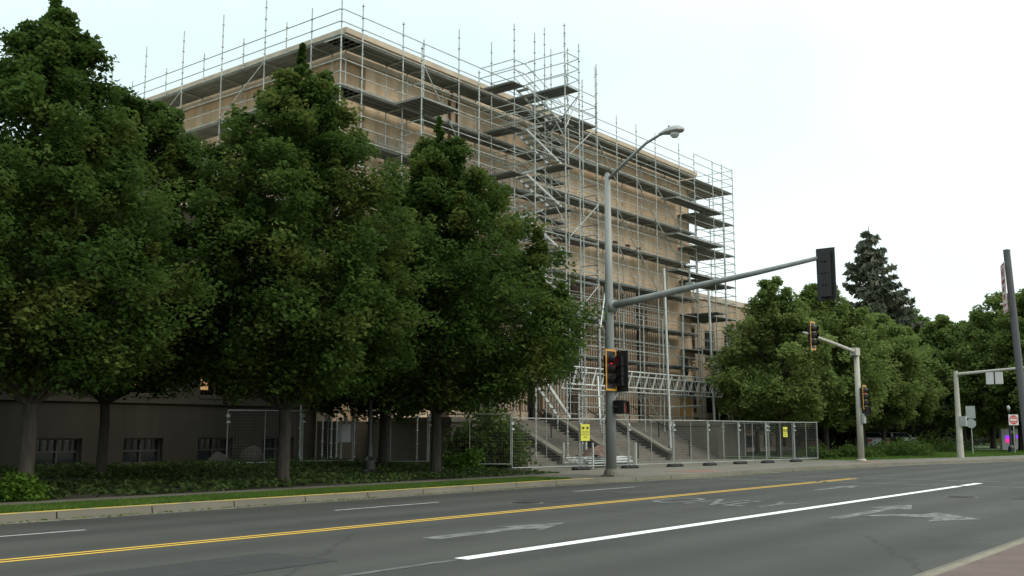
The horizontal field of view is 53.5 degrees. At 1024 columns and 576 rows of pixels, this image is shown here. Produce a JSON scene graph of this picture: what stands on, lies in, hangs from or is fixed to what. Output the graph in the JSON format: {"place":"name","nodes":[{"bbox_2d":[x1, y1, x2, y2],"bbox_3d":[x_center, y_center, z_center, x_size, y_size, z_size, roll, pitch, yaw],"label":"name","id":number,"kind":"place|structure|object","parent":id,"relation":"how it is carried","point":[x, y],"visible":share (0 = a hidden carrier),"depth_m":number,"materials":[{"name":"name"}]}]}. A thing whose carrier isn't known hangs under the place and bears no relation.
{"place":"outdoors","nodes":[
{"label":"outdoors","id":0,"kind":"place"},
{"bbox_2d":[0,465,539,502],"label":"planting bed","id":1,"kind":"object","parent":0,"point":[78,496],"visible":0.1,"depth_m":27.91,"materials":[{"name":"plant"}]},
{"bbox_2d":[0,469,54,501],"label":"bush","id":2,"kind":"object","parent":1,"relation":"on","point":[15,485],"visible":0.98,"depth_m":21.86,"materials":[{"name":"green plant"}]},
{"bbox_2d":[0,0,229,478],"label":"linden tree","id":3,"kind":"object","parent":1,"relation":"on","point":[67,175],"visible":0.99,"depth_m":22.77,"materials":[{"name":"green plant"}]},
{"bbox_2d":[0,84,280,477],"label":"linden tree","id":4,"kind":"object","parent":1,"relation":"on","point":[164,123],"visible":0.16,"depth_m":29.08,"materials":[{"name":"green plant"}]},
{"bbox_2d":[207,451,229,464],"bbox_3d":[-10.427,6.131,36.009,0.892,0.692,0.868,-6,-10,38],"label":"boulder","id":5,"kind":"object","parent":1,"relation":"on","point":[218,456],"visible":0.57,"depth_m":35.80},
{"bbox_2d":[110,0,358,457],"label":"scaffold","id":6,"kind":"object","parent":1,"relation":"on","point":[263,69],"visible":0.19,"depth_m":47.72,"materials":[{"name":"metal"}]},
{"bbox_2d":[239,445,265,463],"bbox_3d":[-9.720,6.323,38.154,1.024,0.869,1.015,-6,-10,38],"label":"boulder","id":7,"kind":"object","parent":1,"relation":"on","point":[253,450],"visible":0.66,"depth_m":37.83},
{"bbox_2d":[226,410,301,463],"bbox_3d":[-9.122,5.420,36.687,3.210,2.023,0.394,5,-9,-30],"label":"fence panel","id":8,"kind":"object","parent":1,"relation":"on","point":[227,416],"visible":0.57,"depth_m":36.71,"materials":[{"name":"metal"}]},
{"bbox_2d":[0,456,559,501],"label":"ground cover","id":9,"kind":"object","parent":1,"relation":"on","point":[164,471],"visible":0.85,"depth_m":30.28,"materials":[{"name":"green plant"}]},
{"bbox_2d":[137,42,443,486],"bbox_3d":[-6.323,-0.777,29.127,8.532,12.974,8.169,-6,-10,38],"label":"linden tree","id":10,"kind":"object","parent":1,"relation":"on","point":[301,152],"visible":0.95,"depth_m":27.56,"materials":[{"name":"green plant"}]},
{"bbox_2d":[293,410,352,462],"bbox_3d":[-7.058,5.564,37.915,2.449,2.023,0.394,5,-9,-31],"label":"fence panel","id":11,"kind":"object","parent":1,"relation":"on","point":[303,422],"visible":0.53,"depth_m":38.02,"materials":[{"name":"metal"}]},
{"bbox_2d":[338,415,350,458],"bbox_3d":[-6.594,6.000,39.930,0.200,2.000,0.500,-6,-10,38],"label":"electrical box","id":12,"kind":"object","parent":1,"relation":"on","point":[344,432],"visible":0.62,"depth_m":39.85,"materials":[{"name":"metal"}]},
{"bbox_2d":[360,396,377,473],"bbox_3d":[-4.728,4.061,33.956,0.585,4.340,0.600,-6,-10,38],"label":"street lamp","id":13,"kind":"object","parent":1,"relation":"on","point":[369,462],"visible":0.48,"depth_m":33.70,"materials":[{"name":"metal"}]},
{"bbox_2d":[298,215,459,467],"bbox_3d":[-5.024,1.692,38.414,8.315,10.293,7.793,-2,-8,13],"label":"linden tree","id":14,"kind":"object","parent":1,"relation":"on","point":[383,447],"visible":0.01,"depth_m":37.44,"materials":[{"name":"green plant"}]},
{"bbox_2d":[346,411,427,463],"bbox_3d":[-4.829,5.685,38.518,3.284,2.023,0.394,0,-8,2],"label":"fence panel","id":15,"kind":"object","parent":1,"relation":"on","point":[390,452],"visible":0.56,"depth_m":38.52,"materials":[{"name":"metal"}]},
{"bbox_2d":[324,0,517,462],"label":"scaffold","id":16,"kind":"object","parent":1,"relation":"on","point":[422,111],"visible":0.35,"depth_m":45.85,"materials":[{"name":"metal"}]},
{"bbox_2d":[416,414,510,467],"bbox_3d":[-1.823,5.761,38.368,3.586,2.023,0.394,-1,-8,4],"label":"fence panel","id":17,"kind":"object","parent":1,"relation":"on","point":[429,424],"visible":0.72,"depth_m":38.42,"materials":[{"name":"metal"}]},
{"bbox_2d":[441,445,486,468],"bbox_3d":[-1.959,6.414,38.424,1.942,0.966,2.417,1,-8,-6],"label":"bush","id":18,"kind":"object","parent":1,"relation":"on","point":[467,459],"visible":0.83,"depth_m":38.06,"materials":[{"name":"green plant"}]},
{"bbox_2d":[348,116,611,473],"bbox_3d":[-1.699,0.207,34.764,9.258,12.578,9.449,4,-9,-28],"label":"linden tree","id":19,"kind":"object","parent":1,"relation":"on","point":[443,184],"visible":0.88,"depth_m":33.03,"materials":[{"name":"green plant"}]},
{"bbox_2d":[441,401,541,469],"bbox_3d":[-0.891,5.911,41.101,4.173,2.981,4.473,-6,-10,38],"label":"bush","id":20,"kind":"object","parent":1,"relation":"on","point":[487,428],"visible":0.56,"depth_m":40.28,"materials":[{"name":"green plant"}]},
{"bbox_2d":[0,476,571,512],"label":"verge grass","id":21,"kind":"structure","parent":0,"point":[44,506],"depth_m":23.42,"materials":[{"name":"plant"}]},
{"bbox_2d":[0,474,573,505],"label":"footpath","id":22,"kind":"structure","parent":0,"point":[159,495],"depth_m":25.91,"materials":[{"name":"concrete"}]},
{"bbox_2d":[0,461,1023,575],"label":"road","id":23,"kind":"structure","parent":0,"point":[814,542],"depth_m":16.69,"materials":[{"name":"asphalt"}]},
{"bbox_2d":[74,553,336,575],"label":"asphalt patch","id":24,"kind":"object","parent":23,"relation":"on","point":[228,566],"visible":1,"depth_m":12.28,"materials":[{"name":"asphalt"}]},
{"bbox_2d":[340,559,461,575],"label":"old white line","id":25,"kind":"object","parent":23,"relation":"on","point":[374,571],"visible":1,"depth_m":12.18,"materials":[{"name":"paint"}]},
{"bbox_2d":[0,478,855,562],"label":"yellow line","id":26,"kind":"object","parent":23,"relation":"on","point":[357,525],"visible":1,"depth_m":16.98,"materials":[{"name":"paint"}]},
{"bbox_2d":[424,522,565,538],"bbox_3d":[-0.128,4.024,16.905,0.950,0.001,3.600,-6,-10,38],"label":"straight arrow","id":27,"kind":"object","parent":23,"relation":"on","point":[535,526],"visible":1,"depth_m":16.98,"materials":[{"name":"white paint"}]},
{"bbox_2d":[0,461,1013,524],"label":"gutter","id":28,"kind":"object","parent":23,"relation":"on","point":[400,496],"visible":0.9,"depth_m":25.03,"materials":[{"name":"concrete"}]},
{"bbox_2d":[0,466,876,523],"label":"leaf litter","id":29,"kind":"object","parent":28,"relation":"on","point":[392,496],"visible":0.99,"depth_m":24.50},
{"bbox_2d":[521,492,646,502],"bbox_3d":[1.835,5.281,25.714,1.400,0.001,4.400,-6,-10,38],"label":"asphalt patch","id":30,"kind":"object","parent":23,"relation":"on","point":[555,499],"visible":1,"depth_m":25.42,"materials":[{"name":"asphalt"}]},
{"bbox_2d":[458,483,981,558],"bbox_3d":[7.186,4.872,22.855,0.240,0.001,25.300,-6,-10,38],"label":"white line","id":31,"kind":"object","parent":23,"relation":"on","point":[586,540],"visible":1,"depth_m":17.16,"materials":[{"name":"paint"}]},
{"bbox_2d":[652,498,799,506],"bbox_3d":[4.957,4.988,23.674,3.316,0.001,2.013,-6,-10,38],"label":"lane word","id":32,"kind":"object","parent":23,"relation":"on","point":[717,501],"visible":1,"depth_m":23.56,"materials":[{"name":"white paint"}]},
{"bbox_2d":[710,475,1023,487],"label":"crosswalk line","id":33,"kind":"object","parent":23,"relation":"on","point":[879,483],"visible":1,"depth_m":33.80,"materials":[{"name":"white paint"}]},
{"bbox_2d":[830,505,911,518],"bbox_3d":[7.549,4.616,21.057,0.900,0.001,4.700,-6,-10,38],"label":"straight arrow","id":34,"kind":"object","parent":23,"relation":"on","point":[885,508],"visible":1,"depth_m":21.15,"materials":[{"name":"white paint"}]},
{"bbox_2d":[866,512,976,520],"bbox_3d":[8.027,4.405,19.579,1.906,0.001,1.608,3,-9,-21],"label":"turn arrow","id":35,"kind":"object","parent":23,"relation":"on","point":[936,516],"visible":1,"depth_m":19.63,"materials":[{"name":"white paint"}]},
{"bbox_2d":[0,458,1023,522],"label":"kerb","id":36,"kind":"structure","parent":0,"point":[31,516],"depth_m":25.35,"materials":[{"name":"concrete"}]},
{"bbox_2d":[0,0,1023,322],"label":"sky","id":37,"kind":"structure","parent":0,"point":[831,120],"materials":[{"name":"white"}]},
{"bbox_2d":[547,475,624,479],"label":"worn verge","id":38,"kind":"structure","parent":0,"point":[582,476],"depth_m":34.35,"materials":[{"name":"soil"}]},
{"bbox_2d":[601,125,817,476],"bbox_3d":[6.230,0.220,33.047,7.828,11.800,0.540,-6,-10,38],"label":"signal pole","id":39,"kind":"object","parent":38,"relation":"on","point":[611,304],"visible":0.99,"depth_m":34.57,"materials":[{"name":"metal"}]},
{"bbox_2d":[603,349,619,390],"bbox_3d":[3.383,2.779,34.489,0.544,1.410,0.545,1,-8,-7],"label":"traffic signal","id":40,"kind":"object","parent":39,"relation":"attached to","point":[611,359],"visible":1,"depth_m":34.41,"materials":[{"name":"yellow plastic"}]},
{"bbox_2d":[615,351,628,391],"bbox_3d":[3.734,2.858,34.829,0.600,1.400,0.479,-6,-10,38],"label":"traffic signal","id":41,"kind":"object","parent":39,"relation":"attached to","point":[622,374],"visible":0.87,"depth_m":34.65,"materials":[{"name":"black plastic"}]},
{"bbox_2d":[617,400,629,413],"bbox_3d":[3.677,4.054,34.537,0.560,0.450,0.356,-6,-10,38],"label":"walk signal","id":42,"kind":"object","parent":39,"relation":"attached to","point":[623,407],"visible":0.97,"depth_m":34.39,"materials":[{"name":"black plastic"}]},
{"bbox_2d":[816,247,836,300],"bbox_3d":[9.508,-0.415,30.719,0.580,1.600,0.502,-6,-10,38],"label":"traffic signal","id":43,"kind":"object","parent":39,"relation":"attached to","point":[826,276],"visible":1,"depth_m":30.55,"materials":[{"name":"black plastic"}]},
{"bbox_2d":[523,455,1023,475],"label":"sidewalk","id":44,"kind":"structure","parent":0,"point":[657,469],"depth_m":45.86,"materials":[{"name":"concrete"}]},
{"bbox_2d":[479,23,603,461],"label":"scaffold stair tower","id":45,"kind":"structure","parent":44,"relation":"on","point":[566,120],"depth_m":50.53,"materials":[{"name":"metal"}]},
{"bbox_2d":[504,418,579,470],"bbox_3d":[1.201,6.036,39.268,3.955,2.023,0.394,7,-10,-39],"label":"fence panel","id":46,"kind":"object","parent":44,"relation":"on","point":[512,441],"visible":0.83,"depth_m":39.17,"materials":[{"name":"metal"}]},
{"bbox_2d":[562,442,636,467],"bbox_3d":[3.889,7.239,44.186,1.585,1.050,4.218,-6,-10,38],"label":"material stack","id":47,"kind":"object","parent":44,"relation":"on","point":[596,451],"visible":0.7,"depth_m":43.24,"materials":[{"name":"metal"}]},
{"bbox_2d":[571,419,628,469],"bbox_3d":[3.652,6.339,41.324,3.318,2.023,0.394,7,-11,-41],"label":"fence panel","id":48,"kind":"object","parent":44,"relation":"on","point":[582,467],"visible":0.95,"depth_m":41.30,"materials":[{"name":"metal"}]},
{"bbox_2d":[580,424,589,440],"bbox_3d":[2.937,5.789,40.719,0.500,0.660,0.120,7,-11,-40],"label":"warning sign","id":49,"kind":"object","parent":48,"relation":"attached to","point":[585,432],"visible":1,"depth_m":40.73,"materials":[{"name":"yellow plastic"}]},
{"bbox_2d":[621,419,673,468],"bbox_3d":[5.827,6.614,43.251,3.367,2.023,0.394,7,-11,-41],"label":"fence panel","id":50,"kind":"object","parent":44,"relation":"on","point":[634,465],"visible":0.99,"depth_m":43.31,"materials":[{"name":"metal"}]},
{"bbox_2d":[666,420,708,466],"bbox_3d":[7.823,6.864,45.001,2.817,2.023,0.394,7,-11,-40],"label":"fence panel","id":51,"kind":"object","parent":44,"relation":"on","point":[678,464],"visible":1,"depth_m":44.98,"materials":[{"name":"metal"}]},
{"bbox_2d":[702,420,739,465],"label":"fence panel","id":52,"kind":"object","parent":44,"relation":"on","point":[709,463],"visible":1,"depth_m":46.90,"materials":[{"name":"metal"}]},
{"bbox_2d":[721,423,768,457],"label":"fence panel","id":53,"kind":"object","parent":44,"relation":"on","point":[742,443],"visible":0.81,"depth_m":56.89,"materials":[{"name":"metal"}]},
{"bbox_2d":[733,421,766,463],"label":"fence panel","id":54,"kind":"object","parent":44,"relation":"on","point":[743,461],"visible":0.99,"depth_m":48.96,"materials":[{"name":"metal"}]},
{"bbox_2d":[761,421,794,462],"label":"fence panel","id":55,"kind":"object","parent":44,"relation":"on","point":[769,461],"visible":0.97,"depth_m":50.63,"materials":[{"name":"metal"}]},
{"bbox_2d":[767,422,817,457],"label":"fence panel","id":56,"kind":"object","parent":44,"relation":"on","point":[768,426],"visible":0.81,"depth_m":54.78,"materials":[{"name":"metal"}]},
{"bbox_2d":[789,422,818,461],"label":"fence panel","id":57,"kind":"object","parent":44,"relation":"on","point":[796,460],"visible":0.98,"depth_m":52.69,"materials":[{"name":"metal"}]},
{"bbox_2d":[803,331,865,460],"bbox_3d":[16.055,5.523,50.476,0.547,6.224,7.164,-6,-10,38],"label":"signal pole","id":58,"kind":"object","parent":44,"relation":"on","point":[860,416],"visible":0.98,"depth_m":52.81,"materials":[{"name":"metal"}]},
{"bbox_2d":[807,321,819,349],"bbox_3d":[14.393,2.282,48.560,0.479,1.370,0.610,-6,-10,38],"label":"traffic signal","id":59,"kind":"object","parent":58,"relation":"attached to","point":[812,328],"visible":1,"depth_m":48.48,"materials":[{"name":"yellow plastic"}]},
{"bbox_2d":[860,385,870,408],"bbox_3d":[18.382,5.684,52.937,0.456,1.250,0.570,-6,-10,38],"label":"traffic signal","id":60,"kind":"object","parent":58,"relation":"attached to","point":[864,395],"visible":1,"depth_m":52.85,"materials":[{"name":"yellow plastic"}]},
{"bbox_2d":[953,366,1023,457],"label":"arm pole","id":61,"kind":"object","parent":44,"relation":"on","point":[960,420],"visible":1,"depth_m":60.61,"materials":[{"name":"metal"}]},
{"bbox_2d":[725,443,1023,460],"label":"lawn","id":62,"kind":"structure","parent":0,"point":[981,446],"depth_m":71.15,"materials":[{"name":"green plant"}]},
{"bbox_2d":[677,154,739,421],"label":"scaffold","id":63,"kind":"object","parent":62,"relation":"on","point":[705,191],"visible":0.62,"depth_m":69.04,"materials":[{"name":"metal"}]},
{"bbox_2d":[710,340,792,452],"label":"broadleaf tree","id":64,"kind":"object","parent":62,"relation":"on","point":[757,440],"visible":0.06,"depth_m":72.62,"materials":[{"name":"green plant"}]},
{"bbox_2d":[691,291,834,451],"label":"wing","id":65,"kind":"structure","parent":62,"relation":"on","point":[708,412],"depth_m":74.38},
{"bbox_2d":[706,379,716,414],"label":"window","id":66,"kind":"structure","parent":65,"relation":"in","point":[709,405],"depth_m":73.13,"materials":[{"name":"black glass"}]},
{"bbox_2d":[702,276,851,456],"bbox_3d":[16.170,4.736,61.492,8.889,11.095,8.920,-6,-10,38],"label":"broadleaf tree","id":67,"kind":"object","parent":62,"relation":"on","point":[784,380],"visible":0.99,"depth_m":60.26,"materials":[{"name":"green plant"}]},
{"bbox_2d":[799,439,821,451],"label":"litter bin","id":68,"kind":"object","parent":62,"relation":"on","point":[803,445],"visible":0.43,"depth_m":66.91,"materials":[{"name":"plastic"}]},
{"bbox_2d":[796,443,842,458],"bbox_3d":[17.253,9.264,57.546,2.828,1.005,2.647,-2,-8,17],"label":"shrub","id":69,"kind":"object","parent":62,"relation":"on","point":[825,453],"visible":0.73,"depth_m":56.91,"materials":[{"name":"green plant"}]},
{"bbox_2d":[749,283,901,450],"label":"broadleaf tree","id":70,"kind":"object","parent":62,"relation":"on","point":[848,326],"visible":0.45,"depth_m":65.39,"materials":[{"name":"green plant"}]},
{"bbox_2d":[817,422,880,444],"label":"broadleaf tree","id":71,"kind":"object","parent":62,"relation":"on","point":[848,430],"visible":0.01,"depth_m":83.03,"materials":[{"name":"green plant"}]},
{"bbox_2d":[830,441,885,457],"bbox_3d":[20.385,9.604,60.398,3.252,1.141,3.594,-6,-10,38],"label":"shrub","id":72,"kind":"object","parent":62,"relation":"on","point":[848,451],"visible":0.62,"depth_m":59.83,"materials":[{"name":"green plant"}]},
{"bbox_2d":[845,432,889,447],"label":"parked car","id":73,"kind":"object","parent":62,"relation":"on","point":[873,437],"visible":0.25,"depth_m":81.37,"materials":[{"name":"white paint"}]},
{"bbox_2d":[833,306,935,446],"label":"broadleaf tree","id":74,"kind":"object","parent":62,"relation":"on","point":[904,388],"visible":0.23,"depth_m":74.17,"materials":[{"name":"green plant"}]},
{"bbox_2d":[810,226,990,450],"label":"spruce tree","id":75,"kind":"object","parent":62,"relation":"on","point":[874,294],"visible":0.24,"depth_m":89.34,"materials":[{"name":"green plant"}]},
{"bbox_2d":[869,432,933,453],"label":"shrub","id":76,"kind":"object","parent":62,"relation":"on","point":[903,444],"visible":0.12,"depth_m":69.87,"materials":[{"name":"green plant"}]},
{"bbox_2d":[886,432,916,441],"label":"parked car","id":77,"kind":"object","parent":62,"relation":"on","point":[895,434],"visible":0.14,"depth_m":85.03,"materials":[{"name":"white paint"}]},
{"bbox_2d":[865,436,942,456],"bbox_3d":[24.297,10.010,64.028,4.948,1.347,4.763,1,-8,-10],"label":"shrub","id":78,"kind":"object","parent":62,"relation":"on","point":[896,449],"visible":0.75,"depth_m":63.13,"materials":[{"name":"green plant"}]},
{"bbox_2d":[856,319,953,444],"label":"broadleaf tree","id":79,"kind":"object","parent":62,"relation":"on","point":[927,406],"visible":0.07,"depth_m":78.03,"materials":[{"name":"green plant"}]},
{"bbox_2d":[892,306,945,437],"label":"broadleaf tree","id":80,"kind":"object","parent":62,"relation":"on","point":[920,317],"visible":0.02,"depth_m":90.14,"materials":[{"name":"green plant"}]},
{"bbox_2d":[889,427,980,451],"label":"shrub","id":81,"kind":"object","parent":62,"relation":"on","point":[944,446],"visible":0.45,"depth_m":77.50,"materials":[{"name":"green plant"}]},
{"bbox_2d":[908,314,990,443],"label":"broadleaf tree","id":82,"kind":"object","parent":62,"relation":"on","point":[941,338],"visible":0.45,"depth_m":84.11,"materials":[{"name":"green plant"}]},
{"bbox_2d":[948,320,989,440],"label":"broadleaf tree","id":83,"kind":"object","parent":62,"relation":"on","point":[968,433],"visible":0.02,"depth_m":96.94,"materials":[{"name":"green plant"}]},
{"bbox_2d":[965,406,975,453],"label":"back facing signs","id":84,"kind":"object","parent":62,"relation":"on","point":[970,414],"visible":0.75,"depth_m":70.18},
{"bbox_2d":[942,287,1023,450],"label":"broadleaf tree","id":85,"kind":"object","parent":62,"relation":"on","point":[980,321],"visible":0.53,"depth_m":82.33,"materials":[{"name":"green plant"}]},
{"bbox_2d":[958,311,1016,447],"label":"broadleaf tree","id":86,"kind":"object","parent":62,"relation":"on","point":[992,425],"visible":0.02,"depth_m":94.81,"materials":[{"name":"green plant"}]},
{"bbox_2d":[973,288,1023,422],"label":"broadleaf tree","id":87,"kind":"object","parent":62,"relation":"on","point":[1000,356],"visible":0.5,"depth_m":79.72,"materials":[{"name":"green plant"}]},
{"bbox_2d":[999,429,1017,449],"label":"led sign","id":88,"kind":"object","parent":62,"relation":"on","point":[1004,439],"visible":0.45,"depth_m":84.01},
{"bbox_2d":[1006,405,1013,452],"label":"globe lamp","id":89,"kind":"object","parent":62,"relation":"on","point":[1010,448],"visible":0.95,"depth_m":75.27,"materials":[{"name":"metal"}]},
{"bbox_2d":[1008,414,1018,452],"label":"do not enter sign","id":90,"kind":"object","parent":62,"relation":"on","point":[1013,420],"visible":1,"depth_m":73.64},
{"bbox_2d":[935,543,1023,575],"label":"sidewalk","id":91,"kind":"structure","parent":0,"point":[1008,562],"depth_m":11.17,"materials":[{"name":"concrete"}]},
{"bbox_2d":[1003,249,1023,443],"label":"sign pole","id":92,"kind":"object","parent":91,"relation":"on","point":[1014,323],"visible":1,"depth_m":14.59,"materials":[{"name":"metal"}]},
{"bbox_2d":[1000,262,1007,313],"bbox_3d":[7.130,0.002,14.737,0.010,0.720,0.440,-3,-9,19],"label":"parking sign","id":93,"kind":"object","parent":92,"relation":"attached to","point":[1003,284],"visible":1,"depth_m":14.71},
{"label":"ground","id":94,"kind":"structure","parent":0,"visible":0},
{"bbox_2d":[20,27,696,459],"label":"courthouse","id":95,"kind":"structure","parent":94,"relation":"on","point":[388,131],"depth_m":57.25,"materials":[{"name":"stone"}]},
{"bbox_2d":[0,203,315,468],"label":"wing","id":96,"kind":"structure","parent":95,"relation":"attached to","point":[143,430],"depth_m":37.45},
{"bbox_2d":[36,438,79,466],"bbox_3d":[-15.435,5.622,34.551,0.390,1.010,1.720,-6,-10,38],"label":"window","id":97,"kind":"structure","parent":96,"relation":"in","point":[51,451],"depth_m":34.67,"materials":[{"name":"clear glass"}]},
{"bbox_2d":[122,438,159,464],"bbox_3d":[-13.483,5.971,36.999,0.390,1.010,1.720,-6,-10,38],"label":"window","id":98,"kind":"structure","parent":96,"relation":"in","point":[144,450],"depth_m":37.15,"materials":[{"name":"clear glass"}]},
{"bbox_2d":[125,347,167,396],"bbox_3d":[-13.483,2.813,37.449,0.390,2.390,1.720,-6,-10,38],"label":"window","id":99,"kind":"structure","parent":96,"relation":"in","point":[146,394],"depth_m":37.47,"materials":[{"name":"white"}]},
{"bbox_2d":[197,438,229,461],"bbox_3d":[-11.676,6.283,39.502,0.100,0.920,1.600,-6,-10,38],"label":"window","id":100,"kind":"structure","parent":96,"relation":"in","point":[207,447],"depth_m":39.48,"materials":[{"name":"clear glass"}]},
{"bbox_2d":[199,376,231,398],"bbox_3d":[-11.562,3.156,39.858,0.390,2.390,1.720,-6,-10,38],"label":"window","id":101,"kind":"structure","parent":96,"relation":"in","point":[204,392],"depth_m":39.63,"materials":[{"name":"black"}]},
{"bbox_2d":[262,437,290,459],"bbox_3d":[-9.785,6.621,41.872,0.100,0.920,1.600,-6,-10,38],"label":"window","id":102,"kind":"structure","parent":96,"relation":"in","point":[271,443],"depth_m":41.78,"materials":[{"name":"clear glass"}]},
{"bbox_2d":[636,294,639,421],"bbox_3d":[7.484,4.221,62.966,0.200,8.130,1.250,-6,-10,38],"label":"window","id":103,"kind":"structure","parent":95,"relation":"in","point":[638,369],"depth_m":63.39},
{"bbox_2d":[372,401,747,466],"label":"entrance stairs","id":104,"kind":"structure","parent":94,"relation":"on","point":[403,436],"depth_m":52.93,"materials":[{"name":"stone"}]},
{"bbox_2d":[476,73,733,447],"bbox_3d":[7.007,-0.330,57.972,4.172,19.970,23.490,-6,-10,38],"label":"scaffold","id":105,"kind":"object","parent":104,"relation":"on","point":[671,231],"visible":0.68,"depth_m":60.44,"materials":[{"name":"metal"}]},
{"bbox_2d":[560,371,721,397],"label":"lattice beam","id":106,"kind":"structure","parent":105,"relation":"attached to","point":[643,392],"depth_m":59.87,"materials":[{"name":"metal"}]},
{"bbox_2d":[571,366,723,393],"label":"lattice beam","id":107,"kind":"structure","parent":105,"relation":"attached to","point":[648,373],"depth_m":58.73,"materials":[{"name":"metal"}]},
{"bbox_2d":[902,425,1017,443],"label":"wood","id":108,"kind":"object","parent":94,"relation":"on","point":[982,434],"visible":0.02,"depth_m":137.39,"materials":[{"name":"green plant"}]},
{"bbox_2d":[913,537,1023,575],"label":"gutter","id":109,"kind":"object","parent":94,"relation":"on","point":[951,563],"depth_m":13.06,"materials":[{"name":"concrete"}]},
{"bbox_2d":[921,539,1023,575],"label":"kerb","id":110,"kind":"structure","parent":94,"relation":"on","point":[962,563],"depth_m":11.94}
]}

